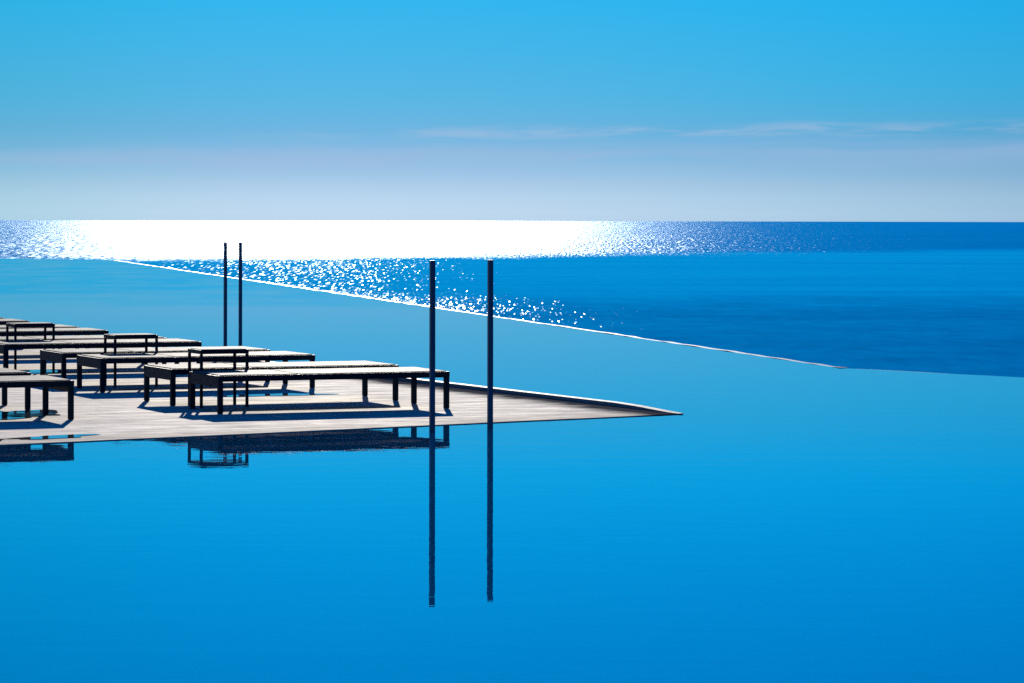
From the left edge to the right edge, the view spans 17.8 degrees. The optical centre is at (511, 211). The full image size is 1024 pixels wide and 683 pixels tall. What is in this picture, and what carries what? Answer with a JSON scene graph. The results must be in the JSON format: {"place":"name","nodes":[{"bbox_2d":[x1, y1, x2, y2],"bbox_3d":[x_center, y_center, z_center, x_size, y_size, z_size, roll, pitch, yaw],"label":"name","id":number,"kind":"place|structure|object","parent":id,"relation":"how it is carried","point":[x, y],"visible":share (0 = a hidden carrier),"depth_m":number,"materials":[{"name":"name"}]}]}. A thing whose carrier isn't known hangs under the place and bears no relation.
{"place":"outdoors","nodes":[
{"label":"outdoors","id":0,"kind":"place"},
{"bbox_2d":[0,336,678,445],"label":"deck","id":1,"kind":"structure","parent":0,"point":[123,410],"depth_m":26.29,"materials":[{"name":"grey wood"}]},
{"bbox_2d":[0,319,29,324],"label":"sun lounger","id":2,"kind":"object","parent":1,"relation":"on","point":[3,321],"visible":0.31,"depth_m":38.11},
{"bbox_2d":[0,368,30,409],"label":"sun lounger","id":3,"kind":"object","parent":1,"relation":"on","point":[7,372],"visible":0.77,"depth_m":26.02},
{"bbox_2d":[0,416,30,419],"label":"puddle","id":4,"kind":"object","parent":1,"relation":"on","point":[6,417],"visible":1,"depth_m":25.05,"materials":[{"name":"blue liquid"}]},
{"bbox_2d":[6,322,54,369],"bbox_3d":[-4.801,1.349,32.529,0.413,0.473,0.335,0,0,-24],"label":"side table","id":5,"kind":"object","parent":1,"relation":"on","point":[15,325],"visible":0.78,"depth_m":32.42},
{"bbox_2d":[0,410,60,416],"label":"puddle","id":6,"kind":"object","parent":1,"relation":"on","point":[20,413],"visible":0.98,"depth_m":25.54,"materials":[{"name":"blue liquid"}]},
{"bbox_2d":[0,375,73,419],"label":"sun lounger","id":7,"kind":"object","parent":1,"relation":"on","point":[45,382],"visible":1,"depth_m":24.84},
{"bbox_2d":[0,324,79,348],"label":"sun lounger","id":8,"kind":"object","parent":1,"relation":"on","point":[56,326],"visible":0.3,"depth_m":36.17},
{"bbox_2d":[20,370,60,373],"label":"puddle","id":9,"kind":"object","parent":1,"relation":"on","point":[34,371],"visible":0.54,"depth_m":32.21,"materials":[{"name":"blue liquid"}]},
{"bbox_2d":[4,434,98,438],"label":"puddle","id":10,"kind":"object","parent":1,"relation":"on","point":[58,436],"visible":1,"depth_m":22.95,"materials":[{"name":"blue liquid"}]},
{"bbox_2d":[0,328,108,348],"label":"sun lounger","id":11,"kind":"object","parent":1,"relation":"on","point":[58,331],"visible":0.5,"depth_m":35.03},
{"bbox_2d":[0,335,166,363],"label":"sun lounger","id":12,"kind":"object","parent":1,"relation":"on","point":[76,337],"visible":0.36,"depth_m":33.05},
{"bbox_2d":[0,338,201,367],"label":"sun lounger","id":13,"kind":"object","parent":1,"relation":"on","point":[69,344],"visible":0.74,"depth_m":31.89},
{"bbox_2d":[104,333,157,387],"bbox_3d":[-3.460,1.352,29.618,0.413,0.473,0.335,0,0,-24],"label":"side table","id":14,"kind":"object","parent":1,"relation":"on","point":[145,336],"visible":0.84,"depth_m":29.52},
{"bbox_2d":[40,346,269,381],"bbox_3d":[-3.317,1.435,30.339,1.997,0.306,0.758,0,0,-24],"label":"sun lounger","id":15,"kind":"object","parent":1,"relation":"on","point":[57,355],"visible":0.62,"depth_m":30.03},
{"bbox_2d":[77,351,314,392],"bbox_3d":[-2.835,1.436,29.283,1.997,0.306,0.758,0,0,-24],"label":"sun lounger","id":16,"kind":"object","parent":1,"relation":"on","point":[99,361],"visible":0.97,"depth_m":29.00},
{"bbox_2d":[188,347,248,407],"bbox_3d":[-2.394,1.353,26.587,0.413,0.473,0.335,0,0,-24],"label":"side table","id":17,"kind":"object","parent":1,"relation":"on","point":[234,351],"visible":0.94,"depth_m":26.51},
{"bbox_2d":[213,393,320,396],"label":"puddle","id":18,"kind":"object","parent":1,"relation":"on","point":[280,394],"visible":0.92,"depth_m":28.24,"materials":[{"name":"blue liquid"}]},
{"bbox_2d":[144,361,398,405],"bbox_3d":[-2.018,1.438,27.366,1.997,0.306,0.758,0,0,-24],"label":"sun lounger","id":19,"kind":"object","parent":1,"relation":"on","point":[170,372],"visible":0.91,"depth_m":27.18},
{"bbox_2d":[189,367,449,413],"bbox_3d":[-1.549,1.438,26.283,1.955,0.306,0.758,0,0,-23],"label":"sun lounger","id":20,"kind":"object","parent":1,"relation":"on","point":[216,378],"visible":0.98,"depth_m":26.07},
{"bbox_2d":[133,347,682,413],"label":"deck kerb","id":21,"kind":"structure","parent":1,"relation":"attached to","point":[550,396],"depth_m":27.86,"materials":[{"name":"grey stone"}]},
{"bbox_2d":[0,258,1023,682],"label":"pool water","id":22,"kind":"structure","parent":0,"point":[744,518],"depth_m":16.69,"materials":[{"name":"blue liquid"}]},
{"bbox_2d":[223,242,226,345],"bbox_3d":[-3.287,1.448,37.402,0.037,2.193,0.037,0,0,-24],"label":"pool post","id":23,"kind":"object","parent":22,"relation":"in","point":[225,302],"visible":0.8,"depth_m":37.38,"materials":[{"name":"metal"}]},
{"bbox_2d":[238,242,241,345],"bbox_3d":[-3.103,1.448,37.275,0.037,2.193,0.037,0,0,-24],"label":"pool post","id":24,"kind":"object","parent":22,"relation":"in","point":[240,300],"visible":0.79,"depth_m":37.26,"materials":[{"name":"metal"}]},
{"bbox_2d":[429,260,435,432],"bbox_3d":[-0.577,1.452,23.577,0.037,2.193,0.037,0,0,-24],"label":"pool post","id":25,"kind":"object","parent":22,"relation":"in","point":[431,346],"visible":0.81,"depth_m":23.56,"materials":[{"name":"metal"}]},
{"bbox_2d":[487,260,493,428],"bbox_3d":[-0.161,1.453,23.967,0.037,2.193,0.037,0,0,-24],"label":"pool post","id":26,"kind":"object","parent":22,"relation":"in","point":[489,344],"visible":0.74,"depth_m":23.95,"materials":[{"name":"metal"}]},
{"bbox_2d":[0,220,1023,376],"bbox_3d":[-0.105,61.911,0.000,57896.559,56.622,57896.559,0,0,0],"label":"sea","id":27,"kind":"structure","parent":0,"point":[939,297],"depth_m":1846.65,"materials":[{"name":"liquid"}]},
{"bbox_2d":[0,0,1023,221],"label":"sky","id":28,"kind":"structure","parent":0,"point":[164,110],"materials":[{"name":"blue"}]},
{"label":"overflow wall","id":29,"kind":"object","parent":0,"visible":0},
{"bbox_2d":[115,260,846,367],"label":"infinity edge wall","id":30,"kind":"structure","parent":29,"relation":"attached to","point":[542,323],"depth_m":44.86,"materials":[{"name":"stone"}]}
]}

